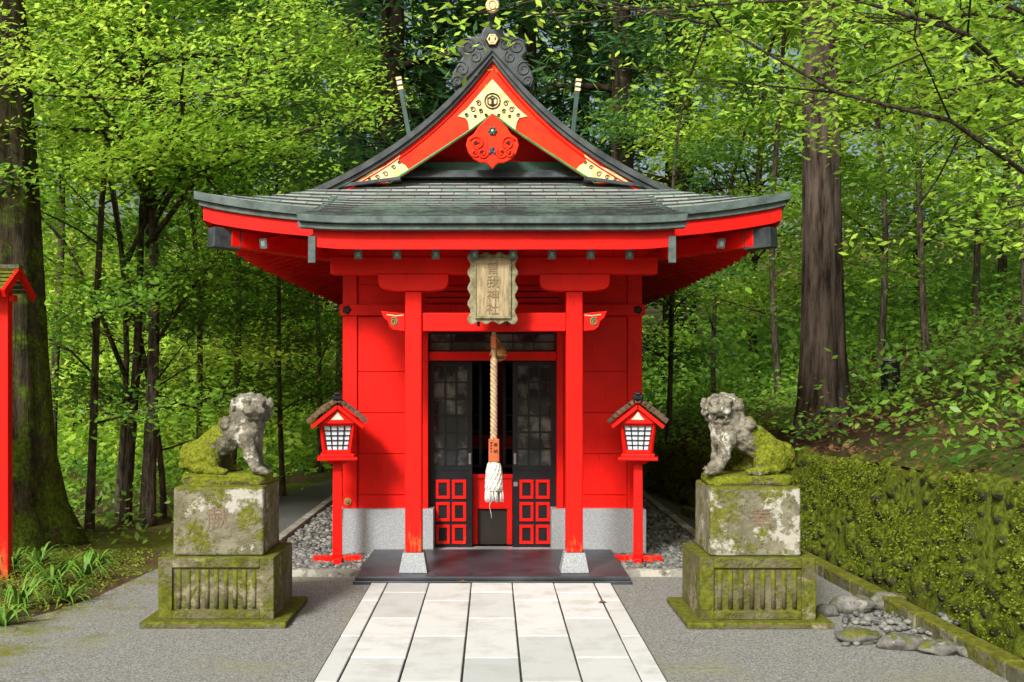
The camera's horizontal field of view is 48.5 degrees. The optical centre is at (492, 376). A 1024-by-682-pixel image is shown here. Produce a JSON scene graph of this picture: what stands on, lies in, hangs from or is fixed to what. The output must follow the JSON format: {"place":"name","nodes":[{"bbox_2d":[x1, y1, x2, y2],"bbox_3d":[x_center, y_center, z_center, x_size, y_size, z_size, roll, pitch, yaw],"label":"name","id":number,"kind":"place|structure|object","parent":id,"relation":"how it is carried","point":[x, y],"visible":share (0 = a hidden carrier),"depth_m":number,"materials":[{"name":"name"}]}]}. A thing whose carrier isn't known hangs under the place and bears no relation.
{"place":"outdoors","nodes":[
{"label":"outdoors","id":0,"kind":"place"},
{"bbox_2d":[0,236,1012,654],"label":"ground","id":1,"kind":"structure","parent":0,"point":[298,480],"depth_m":11.68,"materials":[{"name":"green plant"}]},
{"bbox_2d":[0,265,35,578],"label":"notice board","id":2,"kind":"object","parent":1,"relation":"on","point":[11,276],"visible":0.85,"depth_m":8.96,"materials":[{"name":"red paint"}]},
{"bbox_2d":[0,602,46,631],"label":"strap leaved plant","id":3,"kind":"object","parent":1,"relation":"on","point":[10,616],"visible":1,"depth_m":7.29,"materials":[{"name":"green plant"}]},
{"bbox_2d":[0,547,49,577],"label":"strap leaved plant","id":4,"kind":"object","parent":1,"relation":"on","point":[16,560],"visible":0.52,"depth_m":9.15,"materials":[{"name":"green plant"}]},
{"bbox_2d":[0,571,78,611],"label":"strap leaved plant","id":5,"kind":"object","parent":1,"relation":"on","point":[23,597],"visible":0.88,"depth_m":7.80,"materials":[{"name":"green plant"}]},
{"bbox_2d":[0,0,89,552],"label":"cedar tree","id":6,"kind":"object","parent":1,"relation":"on","point":[43,513],"visible":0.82,"depth_m":10.70,"materials":[{"name":"brown plant"}]},
{"bbox_2d":[13,541,76,572],"bbox_3d":[-3.820,1.516,9.610,0.679,0.200,0.721,0,0,0],"label":"strap leaved plant","id":7,"kind":"object","parent":1,"relation":"on","point":[41,554],"visible":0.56,"depth_m":9.61,"materials":[{"name":"green plant"}]},
{"bbox_2d":[4,557,101,588],"bbox_3d":[-3.307,1.498,8.643,0.856,0.237,0.790,0,0,24],"label":"strap leaved plant","id":8,"kind":"object","parent":1,"relation":"on","point":[58,572],"visible":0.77,"depth_m":8.58,"materials":[{"name":"green plant"}]},
{"bbox_2d":[34,577,102,607],"bbox_3d":[-3.017,1.520,8.092,0.571,0.172,0.548,0,0,0],"label":"strap leaved plant","id":9,"kind":"object","parent":1,"relation":"on","point":[61,592],"visible":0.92,"depth_m":8.04,"materials":[{"name":"green plant"}]},
{"bbox_2d":[41,551,131,579],"bbox_3d":[-3.205,1.510,8.977,0.686,0.212,0.704,0,0,0],"label":"strap leaved plant","id":10,"kind":"object","parent":1,"relation":"on","point":[87,559],"visible":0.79,"depth_m":8.94,"materials":[{"name":"green plant"}]},
{"bbox_2d":[0,544,172,618],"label":"grass","id":11,"kind":"structure","parent":1,"relation":"on","point":[12,580],"depth_m":8.98,"materials":[{"name":"green plant"}]},
{"bbox_2d":[74,547,126,565],"bbox_3d":[-3.340,1.529,9.604,0.525,0.144,0.500,0,0,0],"label":"strap leaved plant","id":12,"kind":"object","parent":1,"relation":"on","point":[94,555],"visible":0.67,"depth_m":9.62,"materials":[{"name":"green plant"}]},
{"bbox_2d":[25,0,180,420],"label":"tree","id":13,"kind":"object","parent":1,"relation":"on","point":[57,256],"visible":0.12,"depth_m":13.95,"materials":[{"name":"green plant"}]},
{"bbox_2d":[26,0,288,437],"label":"tree","id":14,"kind":"object","parent":1,"relation":"on","point":[47,287],"visible":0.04,"depth_m":23.69,"materials":[{"name":"green plant"}]},
{"bbox_2d":[0,0,318,531],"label":"tree","id":15,"kind":"object","parent":1,"relation":"on","point":[97,300],"visible":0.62,"depth_m":11.73,"materials":[{"name":"green plant"}]},
{"bbox_2d":[37,15,292,523],"bbox_3d":[-3.954,-1.101,12.102,4.252,5.606,2.790,0,0,0],"label":"tree","id":16,"kind":"object","parent":1,"relation":"on","point":[138,367],"visible":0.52,"depth_m":12.35,"materials":[{"name":"green plant"}]},
{"bbox_2d":[27,0,309,481],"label":"tree","id":17,"kind":"object","parent":1,"relation":"on","point":[118,262],"visible":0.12,"depth_m":17.42,"materials":[{"name":"green plant"}]},
{"bbox_2d":[29,0,313,516],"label":"tree","id":18,"kind":"object","parent":1,"relation":"on","point":[124,385],"visible":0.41,"depth_m":12.98,"materials":[{"name":"green plant"}]},
{"bbox_2d":[14,0,331,518],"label":"tree","id":19,"kind":"object","parent":1,"relation":"on","point":[162,483],"visible":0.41,"depth_m":12.39,"materials":[{"name":"green plant"}]},
{"bbox_2d":[28,0,317,449],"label":"tree","id":20,"kind":"object","parent":1,"relation":"on","point":[62,255],"visible":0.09,"depth_m":16.43,"materials":[{"name":"green plant"}]},
{"bbox_2d":[38,0,336,449],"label":"tree","id":21,"kind":"object","parent":1,"relation":"on","point":[86,246],"visible":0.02,"depth_m":22.84,"materials":[{"name":"green plant"}]},
{"bbox_2d":[57,420,321,543],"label":"undergrowth","id":22,"kind":"object","parent":1,"relation":"on","point":[100,477],"visible":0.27,"depth_m":15.56,"materials":[{"name":"green plant"}]},
{"bbox_2d":[42,191,342,476],"bbox_3d":[-9.121,-1.840,22.802,14.238,6.973,12.930,0,0,0],"label":"thicket","id":23,"kind":"object","parent":1,"relation":"on","point":[81,428],"visible":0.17,"depth_m":20.05,"materials":[{"name":"green plant"}]},
{"bbox_2d":[38,0,358,438],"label":"tree","id":24,"kind":"object","parent":1,"relation":"on","point":[246,286],"visible":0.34,"depth_m":13.91,"materials":[{"name":"green plant"}]},
{"bbox_2d":[0,0,450,526],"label":"maple tree","id":25,"kind":"object","parent":1,"relation":"on","point":[153,230],"visible":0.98,"depth_m":11.18,"materials":[{"name":"green plant"}]},
{"bbox_2d":[90,0,420,463],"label":"tree","id":26,"kind":"object","parent":1,"relation":"on","point":[234,453],"visible":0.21,"depth_m":16.04,"materials":[{"name":"green plant"}]},
{"bbox_2d":[158,0,378,496],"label":"tree","id":27,"kind":"object","parent":1,"relation":"on","point":[279,404],"visible":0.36,"depth_m":14.87,"materials":[{"name":"green plant"}]},
{"bbox_2d":[109,0,434,406],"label":"tree","id":28,"kind":"object","parent":1,"relation":"on","point":[361,94],"visible":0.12,"depth_m":20.28,"materials":[{"name":"green plant"}]},
{"bbox_2d":[129,0,414,434],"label":"cedar tree","id":29,"kind":"object","parent":1,"relation":"on","point":[310,295],"visible":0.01,"depth_m":25.80,"materials":[{"name":"green plant"}]},
{"bbox_2d":[186,0,406,472],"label":"tree","id":30,"kind":"object","parent":1,"relation":"on","point":[337,319],"visible":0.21,"depth_m":18.87,"materials":[{"name":"green plant"}]},
{"bbox_2d":[160,0,499,406],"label":"cedar tree","id":31,"kind":"object","parent":1,"relation":"on","point":[429,81],"visible":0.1,"depth_m":21.81,"materials":[{"name":"green plant"}]},
{"bbox_2d":[197,0,573,257],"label":"cedar tree","id":32,"kind":"object","parent":1,"relation":"on","point":[393,20],"visible":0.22,"depth_m":19.81,"materials":[{"name":"green plant"}]},
{"bbox_2d":[273,0,600,185],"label":"cedar tree","id":33,"kind":"object","parent":1,"relation":"on","point":[444,27],"visible":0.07,"depth_m":23.47,"materials":[{"name":"green plant"}]},
{"bbox_2d":[0,477,1008,681],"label":"forecourt","id":34,"kind":"structure","parent":1,"relation":"on","point":[107,639],"depth_m":6.72,"materials":[{"name":"grey gravel"}]},
{"bbox_2d":[139,480,307,628],"bbox_3d":[-1.770,1.157,7.620,0.930,0.885,0.860,0,0,0],"label":"statue pedestal","id":35,"kind":"object","parent":34,"relation":"on","point":[225,562],"visible":0.98,"depth_m":7.34,"materials":[{"name":"stone"}]},
{"bbox_2d":[178,392,273,484],"bbox_3d":[-1.788,0.418,7.621,0.654,0.627,0.373,0,0,0],"label":"guardian lion statue","id":36,"kind":"object","parent":35,"relation":"on","point":[206,458],"visible":1,"depth_m":7.50,"materials":[{"name":"stone"}]},
{"bbox_2d":[279,487,694,576],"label":"kerb","id":37,"kind":"structure","parent":34,"relation":"on","point":[289,531],"depth_m":10.82,"materials":[{"name":"stone"}]},
{"bbox_2d":[285,496,695,568],"bbox_3d":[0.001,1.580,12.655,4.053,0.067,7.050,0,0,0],"label":"gravel","id":38,"kind":"structure","parent":34,"relation":"on","point":[303,552],"depth_m":10.61,"materials":[{"name":"grey gravel"}]},
{"bbox_2d":[306,392,367,564],"bbox_3d":[-1.325,0.868,9.720,0.520,1.465,0.500,0,0,-8],"label":"standing lantern","id":39,"kind":"object","parent":38,"relation":"on","point":[337,423],"visible":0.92,"depth_m":9.60,"materials":[{"name":"red paint"}]},
{"bbox_2d":[607,392,668,563],"bbox_3d":[1.245,0.868,9.720,0.520,1.465,0.500,0,0,8],"label":"standing lantern","id":40,"kind":"object","parent":38,"relation":"on","point":[638,423],"visible":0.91,"depth_m":9.60,"materials":[{"name":"red paint"}]},
{"bbox_2d":[313,583,667,681],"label":"stone path","id":41,"kind":"structure","parent":34,"relation":"on","point":[435,654],"depth_m":6.88,"materials":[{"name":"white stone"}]},
{"bbox_2d":[194,0,790,584],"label":"shrine","id":42,"kind":"object","parent":34,"relation":"on","point":[594,242],"visible":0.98,"depth_m":9.92,"materials":[{"name":"red wood"}]},
{"bbox_2d":[429,361,471,546],"bbox_3d":[-0.381,0.707,10.357,0.393,1.696,0.037,0,0,0],"label":"door","id":43,"kind":"structure","parent":42,"relation":"in","point":[450,382],"depth_m":10.35,"materials":[{"name":"black paint"}]},
{"bbox_2d":[467,252,517,326],"bbox_3d":[0.003,-0.663,8.672,0.386,0.570,0.062,0,7,0],"label":"name plaque","id":44,"kind":"object","parent":42,"relation":"hanging from","point":[492,288],"visible":1,"depth_m":8.65,"materials":[{"name":"brown wood"}]},
{"bbox_2d":[485,331,503,518],"bbox_3d":[0.014,0.381,9.000,0.151,1.479,0.146,0,0,0],"label":"bell rope","id":45,"kind":"object","parent":42,"relation":"hanging from","point":[493,483],"visible":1,"depth_m":8.97,"materials":[{"name":"beige fabric"}]},
{"bbox_2d":[490,336,507,361],"bbox_3d":[0.050,-0.237,9.100,0.146,0.240,0.146,0,0,0],"label":"shrine bell","id":46,"kind":"object","parent":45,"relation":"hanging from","point":[501,353],"visible":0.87,"depth_m":9.05,"materials":[{"name":"gold metal"}]},
{"bbox_2d":[513,361,555,546],"bbox_3d":[0.380,0.707,10.357,0.393,1.696,0.037,0,0,0],"label":"door","id":47,"kind":"structure","parent":42,"relation":"in","point":[534,382],"depth_m":10.35,"materials":[{"name":"black paint"}]},
{"bbox_2d":[667,480,834,628],"bbox_3d":[1.695,1.157,7.600,0.930,0.885,0.860,0,0,0],"label":"statue pedestal","id":48,"kind":"object","parent":34,"relation":"on","point":[748,562],"visible":0.98,"depth_m":7.32,"materials":[{"name":"stone"}]},
{"bbox_2d":[700,392,795,485],"bbox_3d":[1.713,0.417,7.594,0.654,0.624,0.388,0,0,0],"label":"guardian lion statue","id":49,"kind":"object","parent":48,"relation":"on","point":[768,458],"visible":1,"depth_m":7.48,"materials":[{"name":"stone"}]},
{"bbox_2d":[816,603,838,616],"bbox_3d":[2.231,1.564,7.590,0.168,0.093,0.134,0,0,0],"label":"rock","id":50,"kind":"object","parent":34,"relation":"on","point":[828,610],"visible":0.79,"depth_m":7.55,"materials":[{"name":"grey stone"}]},
{"bbox_2d":[681,506,1023,681],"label":"mossy kerb","id":51,"kind":"structure","parent":34,"relation":"on","point":[1006,665],"depth_m":7.00,"materials":[{"name":"green stone"}]},
{"bbox_2d":[829,594,876,613],"bbox_3d":[2.433,1.554,7.695,0.266,0.153,0.205,0,0,-22],"label":"rock","id":52,"kind":"object","parent":34,"relation":"on","point":[849,604],"visible":0.83,"depth_m":7.64,"materials":[{"name":"grey stone"}]},
{"bbox_2d":[834,627,880,644],"bbox_3d":[2.197,1.565,6.831,0.274,0.103,0.207,0,0,0],"label":"rock","id":53,"kind":"object","parent":34,"relation":"on","point":[863,636],"visible":0.9,"depth_m":6.77,"materials":[{"name":"stone"}]},
{"bbox_2d":[870,592,907,610],"bbox_3d":[2.711,1.554,7.808,0.253,0.148,0.207,0,0,-36],"label":"rock","id":54,"kind":"object","parent":34,"relation":"on","point":[876,598],"visible":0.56,"depth_m":7.78,"materials":[{"name":"grey stone"}]},
{"bbox_2d":[875,632,924,650],"bbox_3d":[2.399,1.569,6.681,0.242,0.109,0.228,0,0,40],"label":"rock","id":55,"kind":"object","parent":34,"relation":"on","point":[899,641],"visible":0.92,"depth_m":6.62,"materials":[{"name":"grey stone"}]},
{"bbox_2d":[840,610,965,645],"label":"stones","id":56,"kind":"object","parent":34,"relation":"on","point":[892,618],"visible":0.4,"depth_m":7.27,"materials":[{"name":"grey stone"}]},
{"bbox_2d":[917,639,959,655],"bbox_3d":[2.576,1.567,6.563,0.258,0.096,0.183,0,0,0],"label":"rock","id":57,"kind":"object","parent":34,"relation":"on","point":[940,647],"visible":0.94,"depth_m":6.50,"materials":[{"name":"grey stone"}]},
{"bbox_2d":[957,646,966,657],"bbox_3d":[2.749,1.569,6.489,0.192,0.093,0.152,0,0,0],"label":"rock","id":58,"kind":"object","parent":34,"relation":"on","point":[962,651],"visible":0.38,"depth_m":6.46,"materials":[{"name":"grey stone"}]},
{"bbox_2d":[35,0,1023,380],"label":"woodland","id":59,"kind":"object","parent":1,"relation":"on","point":[565,92],"visible":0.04,"depth_m":33.32,"materials":[{"name":"green plant"}]},
{"bbox_2d":[377,0,707,188],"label":"cedar tree","id":60,"kind":"object","parent":1,"relation":"on","point":[526,26],"visible":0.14,"depth_m":23.78,"materials":[{"name":"green plant"}]},
{"bbox_2d":[242,188,879,473],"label":"bushes","id":61,"kind":"object","parent":1,"relation":"on","point":[650,390],"visible":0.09,"depth_m":20.33,"materials":[{"name":"green plant"}]},
{"bbox_2d":[452,0,702,172],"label":"cedar tree","id":62,"kind":"object","parent":1,"relation":"on","point":[561,104],"visible":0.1,"depth_m":27.48,"materials":[{"name":"green plant"}]},
{"bbox_2d":[643,438,1023,659],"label":"hedge","id":63,"kind":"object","parent":1,"relation":"on","point":[915,488],"depth_m":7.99,"materials":[{"name":"green plant"}]},
{"bbox_2d":[654,297,1023,573],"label":"leaf litter","id":64,"kind":"object","parent":1,"relation":"on","point":[831,446],"visible":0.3,"depth_m":10.22,"materials":[{"name":"plant"}]},
{"bbox_2d":[33,0,1023,235],"label":"sky","id":65,"kind":"structure","parent":0,"point":[764,176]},
{"bbox_2d":[642,247,1023,479],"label":"hillside","id":66,"kind":"structure","parent":0,"point":[1006,466],"depth_m":10.53,"materials":[{"name":"green plant"}]},
{"bbox_2d":[498,0,801,274],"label":"cedar tree","id":67,"kind":"object","parent":66,"relation":"on","point":[617,73],"visible":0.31,"depth_m":22.03,"materials":[{"name":"green plant"}]},
{"bbox_2d":[577,0,800,444],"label":"tree","id":68,"kind":"object","parent":66,"relation":"on","point":[671,344],"visible":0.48,"depth_m":15.60,"materials":[{"name":"green plant"}]},
{"bbox_2d":[399,0,1023,281],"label":"tree foliage","id":69,"kind":"object","parent":66,"relation":"on","point":[1007,75],"visible":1,"depth_m":8.43,"materials":[{"name":"green plant"}]},
{"bbox_2d":[542,0,901,403],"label":"cedar tree","id":70,"kind":"object","parent":66,"relation":"on","point":[667,172],"visible":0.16,"depth_m":24.81,"materials":[{"name":"green plant"}]},
{"bbox_2d":[618,0,860,393],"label":"tree","id":71,"kind":"object","parent":66,"relation":"on","point":[687,170],"visible":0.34,"depth_m":16.80,"materials":[{"name":"green plant"}]},
{"bbox_2d":[570,0,991,377],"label":"tree","id":72,"kind":"object","parent":66,"relation":"on","point":[754,258],"visible":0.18,"depth_m":20.37,"materials":[{"name":"green plant"}]},
{"bbox_2d":[645,0,924,401],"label":"tree","id":73,"kind":"object","parent":66,"relation":"on","point":[774,167],"visible":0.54,"depth_m":15.37,"materials":[{"name":"green plant"}]},
{"bbox_2d":[790,0,854,444],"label":"cedar tree","id":74,"kind":"object","parent":66,"relation":"on","point":[822,324],"visible":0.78,"depth_m":11.43,"materials":[{"name":"brown plant"}]},
{"bbox_2d":[642,52,1023,411],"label":"slope thicket","id":75,"kind":"object","parent":66,"relation":"on","point":[850,309],"visible":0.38,"depth_m":17.99,"materials":[{"name":"green plant"}]},
{"bbox_2d":[643,238,1023,469],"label":"ferns","id":76,"kind":"object","parent":66,"relation":"on","point":[893,341],"visible":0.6,"depth_m":12.27,"materials":[{"name":"green plant"}]},
{"bbox_2d":[684,0,1017,232],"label":"tree","id":77,"kind":"object","parent":66,"relation":"on","point":[856,168],"visible":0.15,"depth_m":19.44,"materials":[{"name":"green plant"}]},
{"bbox_2d":[738,0,1012,379],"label":"tree","id":78,"kind":"object","parent":66,"relation":"on","point":[885,283],"visible":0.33,"depth_m":13.61,"materials":[{"name":"green plant"}]},
{"bbox_2d":[741,0,1023,375],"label":"tree","id":79,"kind":"object","parent":66,"relation":"on","point":[921,259],"visible":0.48,"depth_m":12.38,"materials":[{"name":"green plant"}]},
{"bbox_2d":[754,0,1023,314],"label":"tree","id":80,"kind":"object","parent":66,"relation":"on","point":[874,233],"visible":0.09,"depth_m":19.29,"materials":[{"name":"green plant"}]},
{"bbox_2d":[880,359,900,392],"bbox_3d":[4.302,0.046,12.300,0.216,0.465,0.213,0,0,0],"label":"bollard","id":81,"kind":"object","parent":66,"relation":"on","point":[889,375],"visible":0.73,"depth_m":12.22,"materials":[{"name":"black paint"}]},
{"bbox_2d":[837,0,1023,326],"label":"tree","id":82,"kind":"object","parent":66,"relation":"on","point":[976,289],"visible":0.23,"depth_m":14.98,"materials":[{"name":"bright green leaf"},{"name":"bark"}]},
{"bbox_2d":[843,1,1023,298],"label":"tree","id":83,"kind":"object","parent":66,"relation":"on","point":[1002,263],"visible":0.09,"depth_m":16.97,"materials":[{"name":"green plant"}]},
{"bbox_2d":[871,0,1023,329],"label":"tree","id":84,"kind":"object","parent":66,"relation":"on","point":[1011,230],"visible":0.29,"depth_m":12.93,"materials":[{"name":"green plant"}]},
{"bbox_2d":[1005,370,1023,390],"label":"fallen branch","id":85,"kind":"object","parent":66,"relation":"on","point":[1017,377],"visible":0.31,"depth_m":9.66,"materials":[{"name":"brown wood"}]}
]}

